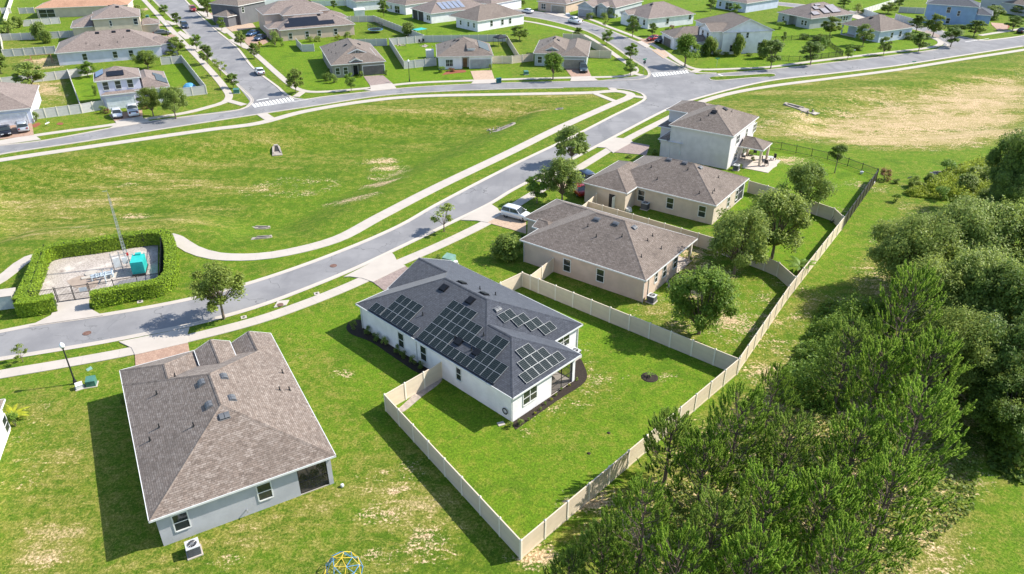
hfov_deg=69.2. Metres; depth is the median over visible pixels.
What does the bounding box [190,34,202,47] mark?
street tree
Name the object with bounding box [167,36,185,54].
street tree
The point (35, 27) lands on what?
shrub
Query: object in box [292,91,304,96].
footpath
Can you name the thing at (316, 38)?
shrub
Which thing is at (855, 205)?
privacy fence
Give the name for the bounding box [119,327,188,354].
driveway apron
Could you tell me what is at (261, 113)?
kerb
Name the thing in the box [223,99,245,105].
footpath
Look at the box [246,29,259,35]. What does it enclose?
parked car
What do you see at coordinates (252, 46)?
street tree
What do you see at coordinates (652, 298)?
air conditioner
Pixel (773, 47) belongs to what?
street tree
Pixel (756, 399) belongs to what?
pine tree
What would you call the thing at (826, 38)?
shrub
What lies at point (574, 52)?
house
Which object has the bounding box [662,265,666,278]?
window
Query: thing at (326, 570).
climbing dome
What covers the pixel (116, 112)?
parked car
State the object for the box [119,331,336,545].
house
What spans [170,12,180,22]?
street tree
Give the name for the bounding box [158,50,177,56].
shrub
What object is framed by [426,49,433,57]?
shed box
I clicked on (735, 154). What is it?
window
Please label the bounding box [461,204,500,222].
driveway apron
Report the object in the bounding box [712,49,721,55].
shrub
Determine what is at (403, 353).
shrub
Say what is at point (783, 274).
privacy fence
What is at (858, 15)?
driveway apron
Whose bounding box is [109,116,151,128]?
driveway apron
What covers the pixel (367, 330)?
shrub
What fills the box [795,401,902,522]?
pine tree
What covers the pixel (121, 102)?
garage door
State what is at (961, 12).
two storey house
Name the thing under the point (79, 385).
utility box
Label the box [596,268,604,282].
window
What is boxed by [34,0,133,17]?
house
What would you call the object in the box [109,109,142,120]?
paved driveway
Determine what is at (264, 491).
window
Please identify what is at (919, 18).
street tree
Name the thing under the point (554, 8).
garage door
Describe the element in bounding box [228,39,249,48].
driveway apron
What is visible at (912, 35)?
shrub
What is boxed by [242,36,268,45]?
paved driveway
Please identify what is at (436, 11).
house
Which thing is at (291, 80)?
street tree
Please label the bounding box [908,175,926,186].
shrub
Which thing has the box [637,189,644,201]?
window
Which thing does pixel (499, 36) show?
patio canopy
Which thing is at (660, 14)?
house
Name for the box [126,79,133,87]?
window
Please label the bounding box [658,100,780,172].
two storey house
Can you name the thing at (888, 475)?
pine tree
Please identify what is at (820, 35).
shrub
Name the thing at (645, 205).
air conditioner
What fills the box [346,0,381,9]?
house
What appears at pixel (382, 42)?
privacy fence
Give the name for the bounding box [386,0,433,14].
house
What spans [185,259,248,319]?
street tree
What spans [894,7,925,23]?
privacy fence
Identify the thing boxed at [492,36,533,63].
privacy fence
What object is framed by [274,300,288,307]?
drain
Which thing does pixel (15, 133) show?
paved driveway
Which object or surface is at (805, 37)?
shrub
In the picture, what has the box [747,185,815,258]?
yard tree
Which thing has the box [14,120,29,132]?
parked car
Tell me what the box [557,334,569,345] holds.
window
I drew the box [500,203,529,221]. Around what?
parked car
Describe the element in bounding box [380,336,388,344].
shrub
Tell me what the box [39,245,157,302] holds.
gravel yard
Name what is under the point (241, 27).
paved driveway
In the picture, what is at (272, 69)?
footpath
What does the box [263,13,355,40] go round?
house
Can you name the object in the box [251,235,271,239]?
drain outfall
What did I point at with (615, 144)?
driveway apron
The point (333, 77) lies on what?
shrub
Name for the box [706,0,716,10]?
street tree
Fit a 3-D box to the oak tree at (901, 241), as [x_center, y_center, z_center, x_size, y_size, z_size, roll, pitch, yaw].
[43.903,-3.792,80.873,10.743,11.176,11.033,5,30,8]
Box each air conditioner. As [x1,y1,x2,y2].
[184,537,203,560]
[571,347,581,361]
[640,201,649,210]
[645,292,657,304]
[732,164,739,170]
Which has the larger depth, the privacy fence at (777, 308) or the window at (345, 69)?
the window at (345, 69)
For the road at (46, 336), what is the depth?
93.87 m
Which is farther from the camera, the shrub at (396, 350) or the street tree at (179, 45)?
the street tree at (179, 45)
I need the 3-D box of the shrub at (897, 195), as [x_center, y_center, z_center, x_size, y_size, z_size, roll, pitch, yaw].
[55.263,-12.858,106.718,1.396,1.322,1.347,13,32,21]
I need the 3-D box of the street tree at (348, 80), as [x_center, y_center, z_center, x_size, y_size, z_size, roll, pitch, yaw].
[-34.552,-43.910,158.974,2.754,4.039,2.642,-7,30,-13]
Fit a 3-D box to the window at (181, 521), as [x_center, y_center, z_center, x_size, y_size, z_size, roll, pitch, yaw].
[-23.402,16.599,52.528,1.130,1.630,0.080,-16,33,-26]
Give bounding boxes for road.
[0,36,1023,356]
[0,81,606,153]
[155,0,287,100]
[242,97,305,112]
[514,9,688,74]
[597,72,709,106]
[778,2,972,43]
[938,39,987,55]
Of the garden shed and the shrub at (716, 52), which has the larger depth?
the garden shed
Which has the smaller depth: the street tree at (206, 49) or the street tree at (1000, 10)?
the street tree at (206, 49)
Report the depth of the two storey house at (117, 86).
147.81 m
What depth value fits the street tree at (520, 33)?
204.62 m
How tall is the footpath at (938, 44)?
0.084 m
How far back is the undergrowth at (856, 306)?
72.38 m
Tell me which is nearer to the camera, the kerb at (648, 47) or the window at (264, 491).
the window at (264, 491)
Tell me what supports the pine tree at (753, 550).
on the ground at (74, 502)
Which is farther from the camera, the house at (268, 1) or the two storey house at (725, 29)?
the house at (268, 1)
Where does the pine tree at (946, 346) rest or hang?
on the ground at (74, 502)
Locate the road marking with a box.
[252,38,988,106]
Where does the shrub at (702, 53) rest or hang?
on the ground at (74, 502)
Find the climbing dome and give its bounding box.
[324,551,362,573]
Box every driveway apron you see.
[0,135,40,144]
[30,298,102,325]
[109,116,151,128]
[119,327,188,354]
[165,20,178,24]
[177,31,189,38]
[189,45,201,51]
[198,11,212,18]
[212,25,231,33]
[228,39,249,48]
[344,252,404,281]
[371,83,396,90]
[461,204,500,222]
[471,79,495,83]
[545,12,583,19]
[570,76,597,80]
[597,137,632,152]
[636,41,649,47]
[852,13,868,18]
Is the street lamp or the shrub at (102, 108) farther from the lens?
the shrub at (102, 108)
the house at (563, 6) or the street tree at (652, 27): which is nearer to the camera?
the street tree at (652, 27)
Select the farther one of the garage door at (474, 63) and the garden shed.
the garden shed
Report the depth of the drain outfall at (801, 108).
149.40 m
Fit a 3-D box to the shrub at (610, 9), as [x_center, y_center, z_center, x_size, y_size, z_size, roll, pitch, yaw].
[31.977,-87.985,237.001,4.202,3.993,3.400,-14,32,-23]
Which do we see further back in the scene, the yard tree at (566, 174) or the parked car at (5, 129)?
the parked car at (5, 129)
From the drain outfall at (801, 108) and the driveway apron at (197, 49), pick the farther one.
the driveway apron at (197, 49)
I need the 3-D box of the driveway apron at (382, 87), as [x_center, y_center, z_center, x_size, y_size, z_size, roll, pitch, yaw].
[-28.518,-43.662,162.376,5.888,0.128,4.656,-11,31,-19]
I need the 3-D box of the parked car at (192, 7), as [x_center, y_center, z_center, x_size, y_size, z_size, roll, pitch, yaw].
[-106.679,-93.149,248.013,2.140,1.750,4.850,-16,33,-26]
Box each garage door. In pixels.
[0,112,29,125]
[106,95,136,109]
[362,64,384,75]
[470,58,490,68]
[551,5,564,12]
[563,59,584,68]
[578,8,591,16]
[663,36,670,47]
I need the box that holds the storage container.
[0,287,15,309]
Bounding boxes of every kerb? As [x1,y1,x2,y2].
[0,0,253,145]
[0,46,1022,360]
[0,87,562,154]
[0,87,646,332]
[185,0,650,99]
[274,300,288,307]
[519,9,708,72]
[709,73,775,80]
[717,5,949,73]
[780,2,988,40]
[990,35,1023,39]
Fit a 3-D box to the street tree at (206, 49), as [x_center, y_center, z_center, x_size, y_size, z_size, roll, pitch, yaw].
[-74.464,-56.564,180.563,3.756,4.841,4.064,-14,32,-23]
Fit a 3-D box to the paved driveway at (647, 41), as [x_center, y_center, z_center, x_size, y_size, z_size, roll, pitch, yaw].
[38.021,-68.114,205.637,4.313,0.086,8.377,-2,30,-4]
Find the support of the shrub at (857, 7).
on the ground at (74, 502)
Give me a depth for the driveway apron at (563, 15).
240.63 m
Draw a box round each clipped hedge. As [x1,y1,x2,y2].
[12,228,179,309]
[13,292,56,317]
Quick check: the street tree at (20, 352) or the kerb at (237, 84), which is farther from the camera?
the kerb at (237, 84)
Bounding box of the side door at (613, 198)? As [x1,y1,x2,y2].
[612,196,615,208]
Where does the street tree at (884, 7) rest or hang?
on the ground at (74, 502)
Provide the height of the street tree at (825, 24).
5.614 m
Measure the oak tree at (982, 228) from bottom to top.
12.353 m
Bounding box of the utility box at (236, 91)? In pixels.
[233,88,239,93]
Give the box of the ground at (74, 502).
[0,0,1023,573]
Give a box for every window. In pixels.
[1,413,10,434]
[38,9,55,17]
[81,53,87,60]
[101,81,109,90]
[112,51,117,57]
[114,80,121,88]
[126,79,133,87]
[128,50,133,56]
[133,18,138,24]
[170,510,191,532]
[255,480,273,501]
[335,67,340,74]
[343,67,347,74]
[394,5,399,13]
[397,331,404,349]
[419,344,426,362]
[445,59,452,66]
[455,366,461,382]
[522,384,537,406]
[537,56,541,62]
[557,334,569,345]
[563,258,570,272]
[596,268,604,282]
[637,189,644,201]
[654,273,657,283]
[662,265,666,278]
[666,197,674,209]
[672,256,677,269]
[697,205,706,217]
[725,2,731,9]
[733,151,737,161]
[736,133,740,144]
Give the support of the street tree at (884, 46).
on the ground at (74, 502)
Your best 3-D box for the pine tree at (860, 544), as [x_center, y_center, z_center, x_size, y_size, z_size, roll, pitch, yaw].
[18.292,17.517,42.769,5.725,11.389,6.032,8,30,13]
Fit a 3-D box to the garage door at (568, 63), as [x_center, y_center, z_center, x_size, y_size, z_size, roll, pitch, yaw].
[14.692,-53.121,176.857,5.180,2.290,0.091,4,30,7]
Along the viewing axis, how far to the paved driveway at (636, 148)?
126.60 m
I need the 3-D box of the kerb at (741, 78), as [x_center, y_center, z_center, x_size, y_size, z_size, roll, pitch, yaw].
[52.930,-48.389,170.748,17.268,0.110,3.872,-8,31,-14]
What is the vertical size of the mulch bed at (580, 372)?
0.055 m
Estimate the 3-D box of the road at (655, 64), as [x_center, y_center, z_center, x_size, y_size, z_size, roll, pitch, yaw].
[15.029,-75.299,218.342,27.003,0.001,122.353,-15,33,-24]
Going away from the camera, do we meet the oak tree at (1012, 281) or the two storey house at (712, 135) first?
the oak tree at (1012, 281)
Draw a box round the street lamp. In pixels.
[59,343,76,384]
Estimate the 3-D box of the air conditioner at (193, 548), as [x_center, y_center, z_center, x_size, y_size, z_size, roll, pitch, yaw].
[-22.342,18.290,52.023,1.050,0.948,1.050,-16,33,-26]
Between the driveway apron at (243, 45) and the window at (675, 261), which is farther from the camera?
the driveway apron at (243, 45)
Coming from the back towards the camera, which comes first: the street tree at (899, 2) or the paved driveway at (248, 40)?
the street tree at (899, 2)
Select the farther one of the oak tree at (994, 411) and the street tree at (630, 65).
the street tree at (630, 65)
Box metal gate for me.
[54,283,90,301]
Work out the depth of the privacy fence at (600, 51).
192.05 m
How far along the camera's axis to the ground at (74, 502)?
86.22 m
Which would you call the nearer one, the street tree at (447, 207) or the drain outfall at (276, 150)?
the street tree at (447, 207)
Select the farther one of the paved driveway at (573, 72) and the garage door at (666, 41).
the garage door at (666, 41)
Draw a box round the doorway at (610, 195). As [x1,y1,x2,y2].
[608,194,614,207]
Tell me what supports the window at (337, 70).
in the house at (343, 57)
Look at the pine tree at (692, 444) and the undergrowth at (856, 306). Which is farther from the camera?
the undergrowth at (856, 306)
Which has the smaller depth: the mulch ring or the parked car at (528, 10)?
the mulch ring
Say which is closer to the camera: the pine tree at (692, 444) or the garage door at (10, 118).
the pine tree at (692, 444)
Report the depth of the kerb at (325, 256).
94.88 m
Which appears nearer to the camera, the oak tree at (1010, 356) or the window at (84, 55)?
the oak tree at (1010, 356)
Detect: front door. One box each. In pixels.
[352,64,358,74]
[462,57,467,66]
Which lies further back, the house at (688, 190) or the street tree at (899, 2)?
the street tree at (899, 2)
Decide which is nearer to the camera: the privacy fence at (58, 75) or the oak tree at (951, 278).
the oak tree at (951, 278)
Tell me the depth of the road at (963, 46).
198.33 m
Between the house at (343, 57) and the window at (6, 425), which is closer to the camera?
the window at (6, 425)
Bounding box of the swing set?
[24,54,53,63]
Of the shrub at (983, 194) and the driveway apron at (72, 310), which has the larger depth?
the shrub at (983, 194)
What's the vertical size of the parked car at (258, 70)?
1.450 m
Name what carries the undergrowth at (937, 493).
on the ground at (74, 502)
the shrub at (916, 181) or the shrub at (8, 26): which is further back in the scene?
the shrub at (8, 26)
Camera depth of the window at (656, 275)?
83.51 m
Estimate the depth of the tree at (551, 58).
165.43 m
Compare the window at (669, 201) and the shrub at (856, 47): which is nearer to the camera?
the window at (669, 201)
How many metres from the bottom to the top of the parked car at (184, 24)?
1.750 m
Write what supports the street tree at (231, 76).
on the ground at (74, 502)
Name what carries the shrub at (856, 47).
on the ground at (74, 502)
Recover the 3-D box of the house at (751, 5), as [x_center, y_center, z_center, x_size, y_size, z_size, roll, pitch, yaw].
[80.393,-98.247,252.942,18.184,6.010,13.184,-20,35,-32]
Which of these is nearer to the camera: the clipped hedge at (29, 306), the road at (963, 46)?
the clipped hedge at (29, 306)
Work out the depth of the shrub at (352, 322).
77.25 m
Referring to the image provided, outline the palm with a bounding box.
[3,403,30,418]
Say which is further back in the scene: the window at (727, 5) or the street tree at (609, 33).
the window at (727, 5)
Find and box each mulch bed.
[346,319,427,373]
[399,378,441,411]
[442,70,465,74]
[513,359,586,428]
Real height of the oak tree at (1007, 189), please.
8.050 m
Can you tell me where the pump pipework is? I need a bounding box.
[81,268,113,283]
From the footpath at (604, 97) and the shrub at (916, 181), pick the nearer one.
the shrub at (916, 181)
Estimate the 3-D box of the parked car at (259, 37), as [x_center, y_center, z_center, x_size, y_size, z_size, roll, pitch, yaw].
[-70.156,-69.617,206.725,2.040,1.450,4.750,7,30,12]
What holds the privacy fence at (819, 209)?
on the ground at (74, 502)
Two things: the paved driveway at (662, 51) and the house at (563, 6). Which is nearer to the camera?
the paved driveway at (662, 51)
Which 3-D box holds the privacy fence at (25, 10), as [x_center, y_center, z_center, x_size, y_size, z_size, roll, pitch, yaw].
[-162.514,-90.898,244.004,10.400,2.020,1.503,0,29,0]
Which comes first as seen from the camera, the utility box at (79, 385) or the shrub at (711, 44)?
the utility box at (79, 385)
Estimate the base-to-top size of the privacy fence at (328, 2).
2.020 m
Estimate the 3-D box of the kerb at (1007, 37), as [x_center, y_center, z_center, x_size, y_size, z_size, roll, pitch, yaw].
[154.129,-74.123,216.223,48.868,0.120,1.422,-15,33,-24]
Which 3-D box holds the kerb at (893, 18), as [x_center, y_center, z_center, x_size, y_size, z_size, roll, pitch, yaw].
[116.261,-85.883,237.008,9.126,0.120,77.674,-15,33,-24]
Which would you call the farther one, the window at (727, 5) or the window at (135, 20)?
the window at (727, 5)
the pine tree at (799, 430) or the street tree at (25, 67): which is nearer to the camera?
the pine tree at (799, 430)
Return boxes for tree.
[0,53,9,73]
[10,61,46,83]
[11,343,27,361]
[74,61,97,76]
[129,50,161,68]
[135,86,160,115]
[156,85,188,118]
[157,4,168,14]
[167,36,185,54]
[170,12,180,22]
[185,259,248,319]
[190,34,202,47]
[197,0,211,16]
[197,44,213,63]
[211,58,227,75]
[216,17,225,28]
[223,73,238,87]
[234,30,246,43]
[246,43,260,58]
[285,67,303,92]
[330,0,336,7]
[344,73,355,90]
[376,0,390,13]
[429,203,454,231]
[510,25,528,40]
[525,173,549,202]
[536,155,585,199]
[543,50,563,79]
[543,542,592,573]
[554,125,590,158]
[572,27,583,34]
[572,506,632,573]
[596,471,690,573]
[601,15,609,24]
[601,29,613,43]
[620,518,720,573]
[624,43,637,58]
[624,59,638,75]
[625,15,641,36]
[636,406,702,482]
[647,22,658,34]
[662,419,736,518]
[664,261,741,334]
[667,477,752,573]
[675,32,701,65]
[685,378,784,496]
[703,457,816,573]
[704,508,801,573]
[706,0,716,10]
[707,203,774,276]
[729,3,741,11]
[744,403,820,513]
[746,361,799,429]
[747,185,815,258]
[758,39,784,68]
[762,454,867,573]
[775,157,839,213]
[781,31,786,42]
[783,505,885,573]
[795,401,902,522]
[798,41,824,64]
[808,310,878,403]
[820,16,843,32]
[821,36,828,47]
[825,332,917,443]
[829,143,848,172]
[834,436,940,573]
[836,0,851,4]
[842,370,970,516]
[844,45,853,59]
[852,259,946,377]
[854,23,875,43]
[864,207,970,298]
[869,322,976,455]
[878,36,892,54]
[880,2,898,13]
[889,252,984,331]
[894,0,904,5]
[899,191,1023,261]
[904,297,1010,394]
[908,15,925,31]
[910,32,931,51]
[924,13,946,36]
[926,241,1023,322]
[939,27,964,46]
[948,257,1023,348]
[958,303,1023,398]
[959,365,1023,448]
[965,20,988,36]
[965,195,1023,266]
[983,123,1023,190]
[987,168,1023,210]
[988,5,1007,15]
[1004,15,1023,29]
[1010,5,1023,12]
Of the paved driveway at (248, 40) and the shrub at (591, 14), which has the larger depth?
the shrub at (591, 14)
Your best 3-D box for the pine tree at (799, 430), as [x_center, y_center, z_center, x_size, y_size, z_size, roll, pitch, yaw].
[19.064,12.569,52.759,5.097,10.166,5.112,22,36,33]
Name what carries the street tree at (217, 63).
on the ground at (74, 502)
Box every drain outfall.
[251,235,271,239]
[253,226,269,228]
[272,144,282,155]
[492,122,515,131]
[783,102,808,112]
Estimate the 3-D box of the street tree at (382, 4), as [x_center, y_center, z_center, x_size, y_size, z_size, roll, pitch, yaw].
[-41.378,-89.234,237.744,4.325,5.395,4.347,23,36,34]
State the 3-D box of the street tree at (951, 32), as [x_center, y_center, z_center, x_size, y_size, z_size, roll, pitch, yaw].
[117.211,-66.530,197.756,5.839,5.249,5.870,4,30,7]
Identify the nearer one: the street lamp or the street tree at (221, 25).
the street lamp
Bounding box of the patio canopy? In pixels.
[493,34,507,46]
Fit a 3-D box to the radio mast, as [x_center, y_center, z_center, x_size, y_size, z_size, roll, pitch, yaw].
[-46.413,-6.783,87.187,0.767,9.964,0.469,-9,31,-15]
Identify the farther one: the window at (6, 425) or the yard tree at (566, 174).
the yard tree at (566, 174)
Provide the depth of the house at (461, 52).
177.15 m
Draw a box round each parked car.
[0,124,11,136]
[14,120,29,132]
[111,107,122,118]
[153,29,170,34]
[180,20,188,28]
[189,5,196,11]
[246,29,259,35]
[253,34,266,40]
[254,67,264,74]
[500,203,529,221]
[521,8,533,13]
[573,183,584,196]
[577,169,594,179]
[579,62,587,72]
[646,34,659,40]
[654,35,662,42]
[1016,27,1023,33]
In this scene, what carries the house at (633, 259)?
on the ground at (74, 502)
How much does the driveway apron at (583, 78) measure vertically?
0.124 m
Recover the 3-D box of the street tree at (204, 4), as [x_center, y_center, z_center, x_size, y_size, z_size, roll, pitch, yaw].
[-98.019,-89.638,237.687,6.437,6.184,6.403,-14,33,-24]
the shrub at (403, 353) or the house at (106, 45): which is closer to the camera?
the shrub at (403, 353)
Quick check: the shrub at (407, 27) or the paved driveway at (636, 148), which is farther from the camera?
the shrub at (407, 27)
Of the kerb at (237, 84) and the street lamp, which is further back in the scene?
the kerb at (237, 84)
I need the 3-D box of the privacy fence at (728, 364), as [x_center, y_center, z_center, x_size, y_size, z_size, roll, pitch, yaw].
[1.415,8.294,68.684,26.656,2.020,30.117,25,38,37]
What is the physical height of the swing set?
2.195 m
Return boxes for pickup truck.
[125,103,139,116]
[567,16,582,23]
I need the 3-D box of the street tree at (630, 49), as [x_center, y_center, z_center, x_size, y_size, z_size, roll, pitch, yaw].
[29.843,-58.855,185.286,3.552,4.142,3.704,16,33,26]
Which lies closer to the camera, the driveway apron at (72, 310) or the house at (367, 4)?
the driveway apron at (72, 310)
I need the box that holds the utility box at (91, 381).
[85,375,98,388]
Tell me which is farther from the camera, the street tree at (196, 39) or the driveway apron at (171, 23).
the driveway apron at (171, 23)
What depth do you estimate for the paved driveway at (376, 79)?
167.51 m
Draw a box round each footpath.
[0,49,1023,378]
[0,90,634,260]
[0,254,32,283]
[4,0,232,139]
[192,0,638,92]
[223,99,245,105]
[257,113,275,120]
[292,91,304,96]
[534,11,943,69]
[592,92,617,101]
[629,95,645,97]
[979,28,1018,35]
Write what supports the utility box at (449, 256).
on the ground at (74, 502)
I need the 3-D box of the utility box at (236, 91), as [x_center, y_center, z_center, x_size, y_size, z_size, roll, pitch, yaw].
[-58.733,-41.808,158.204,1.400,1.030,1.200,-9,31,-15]
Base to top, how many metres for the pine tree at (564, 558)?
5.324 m
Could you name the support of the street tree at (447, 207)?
on the ground at (74, 502)
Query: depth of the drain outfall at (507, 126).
140.88 m
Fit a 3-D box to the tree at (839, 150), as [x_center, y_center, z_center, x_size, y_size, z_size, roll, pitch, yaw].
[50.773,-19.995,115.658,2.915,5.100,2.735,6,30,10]
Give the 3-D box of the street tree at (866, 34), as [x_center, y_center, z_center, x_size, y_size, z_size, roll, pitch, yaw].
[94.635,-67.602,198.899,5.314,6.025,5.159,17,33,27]
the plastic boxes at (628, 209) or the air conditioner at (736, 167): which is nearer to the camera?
the plastic boxes at (628, 209)
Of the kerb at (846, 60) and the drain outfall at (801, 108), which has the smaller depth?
the drain outfall at (801, 108)
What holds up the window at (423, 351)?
in the house at (511, 355)
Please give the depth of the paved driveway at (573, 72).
173.19 m
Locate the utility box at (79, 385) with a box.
[74,381,84,390]
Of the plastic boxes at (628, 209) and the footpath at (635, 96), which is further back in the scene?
the footpath at (635, 96)
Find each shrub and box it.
[0,17,18,33]
[5,410,18,425]
[11,16,23,27]
[27,20,45,40]
[32,112,38,120]
[38,30,51,42]
[91,86,96,95]
[98,105,106,112]
[119,395,124,404]
[133,4,145,12]
[140,11,144,20]
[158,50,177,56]
[269,29,279,44]
[313,36,321,41]
[321,72,329,80]
[328,73,338,82]
[343,31,351,38]
[349,319,356,329]
[363,325,370,333]
[372,332,378,341]
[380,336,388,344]
[393,344,399,353]
[399,350,406,358]
[401,21,415,34]
[409,355,415,363]
[418,360,424,368]
[488,231,523,261]
[586,12,595,18]
[608,5,617,17]
[697,43,706,55]
[703,36,718,55]
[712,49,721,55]
[732,34,745,55]
[757,39,768,58]
[776,21,784,28]
[798,33,809,39]
[812,33,824,40]
[824,34,832,48]
[852,2,863,13]
[852,44,863,50]
[880,166,892,181]
[892,193,901,201]
[904,32,916,39]
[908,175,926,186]
[923,173,938,181]
[936,186,950,199]
[941,158,958,172]
[945,24,959,27]
[955,173,981,192]
[967,164,990,181]
[977,187,993,200]
[990,8,999,20]
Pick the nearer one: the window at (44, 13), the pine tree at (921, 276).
the pine tree at (921, 276)
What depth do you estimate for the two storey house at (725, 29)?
190.84 m
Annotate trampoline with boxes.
[367,23,382,33]
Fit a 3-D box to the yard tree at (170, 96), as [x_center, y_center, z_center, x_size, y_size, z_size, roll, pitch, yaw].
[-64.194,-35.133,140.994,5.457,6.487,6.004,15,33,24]
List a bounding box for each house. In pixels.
[0,82,40,125]
[0,399,10,458]
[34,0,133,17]
[54,29,177,65]
[70,4,159,35]
[93,66,169,109]
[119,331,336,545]
[208,0,265,26]
[255,0,347,32]
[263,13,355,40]
[265,0,280,4]
[320,38,385,77]
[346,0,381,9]
[355,257,582,421]
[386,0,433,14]
[410,0,482,23]
[436,36,493,68]
[449,3,524,31]
[473,0,520,8]
[519,199,697,302]
[533,36,590,68]
[537,0,585,12]
[577,0,642,17]
[581,155,749,224]
[620,1,694,28]
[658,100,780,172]
[660,12,774,54]
[716,0,778,12]
[777,2,854,28]
[840,13,914,42]
[922,0,992,26]
[980,0,1011,8]
[1002,0,1023,15]
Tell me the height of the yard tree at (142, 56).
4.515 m
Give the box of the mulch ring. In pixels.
[641,372,657,381]
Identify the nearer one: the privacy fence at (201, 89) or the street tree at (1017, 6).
the privacy fence at (201, 89)
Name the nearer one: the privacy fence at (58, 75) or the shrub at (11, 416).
the shrub at (11, 416)
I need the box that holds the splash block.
[497,421,504,425]
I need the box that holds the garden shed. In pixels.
[353,8,364,15]
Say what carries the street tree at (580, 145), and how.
on the ground at (74, 502)
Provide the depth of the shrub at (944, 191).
106.94 m
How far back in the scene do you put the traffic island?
170.55 m
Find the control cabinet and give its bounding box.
[109,249,129,272]
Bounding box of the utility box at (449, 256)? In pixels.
[442,253,455,260]
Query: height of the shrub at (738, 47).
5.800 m
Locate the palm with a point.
(8, 408)
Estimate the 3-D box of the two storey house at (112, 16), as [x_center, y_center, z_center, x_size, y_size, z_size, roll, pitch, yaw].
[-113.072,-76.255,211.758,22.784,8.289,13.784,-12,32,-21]
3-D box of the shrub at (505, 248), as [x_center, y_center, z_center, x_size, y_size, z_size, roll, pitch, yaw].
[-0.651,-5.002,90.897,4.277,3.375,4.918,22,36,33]
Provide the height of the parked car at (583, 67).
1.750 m
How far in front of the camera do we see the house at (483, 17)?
221.40 m
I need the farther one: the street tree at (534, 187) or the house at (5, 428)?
the street tree at (534, 187)
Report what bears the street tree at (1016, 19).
on the ground at (74, 502)
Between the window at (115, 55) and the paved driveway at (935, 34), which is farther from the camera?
the paved driveway at (935, 34)
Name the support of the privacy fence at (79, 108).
on the ground at (74, 502)
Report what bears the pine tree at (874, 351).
on the ground at (74, 502)
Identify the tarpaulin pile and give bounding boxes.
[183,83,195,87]
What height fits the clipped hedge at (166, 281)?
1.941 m
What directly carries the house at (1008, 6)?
on the ground at (74, 502)
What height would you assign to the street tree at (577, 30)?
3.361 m
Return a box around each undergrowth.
[616,382,979,573]
[773,283,895,414]
[904,153,1002,203]
[925,301,1023,483]
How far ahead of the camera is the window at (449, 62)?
176.43 m
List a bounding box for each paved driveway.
[0,123,33,139]
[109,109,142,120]
[135,343,188,365]
[226,23,255,31]
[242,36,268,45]
[364,75,392,84]
[373,266,407,290]
[470,70,493,79]
[488,215,525,233]
[565,68,590,76]
[614,142,649,154]
[640,38,654,43]
[652,48,668,57]
[925,30,940,37]
[991,23,1007,30]
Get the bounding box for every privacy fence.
[0,7,34,13]
[0,30,73,48]
[0,66,92,82]
[1,46,55,56]
[3,0,12,19]
[23,17,60,26]
[32,69,104,118]
[160,55,207,96]
[295,38,314,51]
[312,0,346,5]
[347,15,423,45]
[383,271,739,559]
[389,34,505,68]
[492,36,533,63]
[529,257,553,289]
[563,33,611,57]
[582,193,795,286]
[738,216,844,372]
[747,180,843,225]
[842,169,878,228]
[863,0,894,15]
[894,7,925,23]
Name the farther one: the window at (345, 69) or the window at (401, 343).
the window at (345, 69)
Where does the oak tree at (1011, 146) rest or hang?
on the ground at (74, 502)
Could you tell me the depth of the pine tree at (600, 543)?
46.94 m
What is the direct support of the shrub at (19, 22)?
on the ground at (74, 502)
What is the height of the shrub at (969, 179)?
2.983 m
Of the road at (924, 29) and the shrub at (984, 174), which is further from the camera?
the road at (924, 29)
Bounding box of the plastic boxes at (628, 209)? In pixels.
[625,206,631,212]
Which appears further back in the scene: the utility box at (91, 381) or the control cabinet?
the control cabinet
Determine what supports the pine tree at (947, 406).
on the ground at (74, 502)
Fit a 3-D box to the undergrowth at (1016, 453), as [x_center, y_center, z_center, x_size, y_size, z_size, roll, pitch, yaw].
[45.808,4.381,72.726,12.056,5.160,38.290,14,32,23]
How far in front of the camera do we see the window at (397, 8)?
244.47 m
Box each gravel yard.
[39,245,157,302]
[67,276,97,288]
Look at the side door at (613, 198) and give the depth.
103.64 m
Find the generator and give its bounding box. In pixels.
[130,252,147,276]
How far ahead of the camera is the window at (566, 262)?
86.81 m
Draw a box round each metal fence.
[27,230,163,301]
[769,141,878,174]
[771,34,843,60]
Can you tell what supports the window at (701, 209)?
in the house at (688, 190)
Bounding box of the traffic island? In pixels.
[710,74,774,79]
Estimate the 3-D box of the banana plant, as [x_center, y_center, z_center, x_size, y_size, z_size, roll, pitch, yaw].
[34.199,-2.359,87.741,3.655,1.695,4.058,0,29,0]
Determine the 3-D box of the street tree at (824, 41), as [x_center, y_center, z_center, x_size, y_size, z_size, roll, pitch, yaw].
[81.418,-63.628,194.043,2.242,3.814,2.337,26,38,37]
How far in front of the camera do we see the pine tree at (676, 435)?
55.71 m
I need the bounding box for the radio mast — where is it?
[102,189,128,265]
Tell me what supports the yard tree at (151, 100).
on the ground at (74, 502)
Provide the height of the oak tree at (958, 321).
10.000 m
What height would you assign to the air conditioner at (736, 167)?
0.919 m

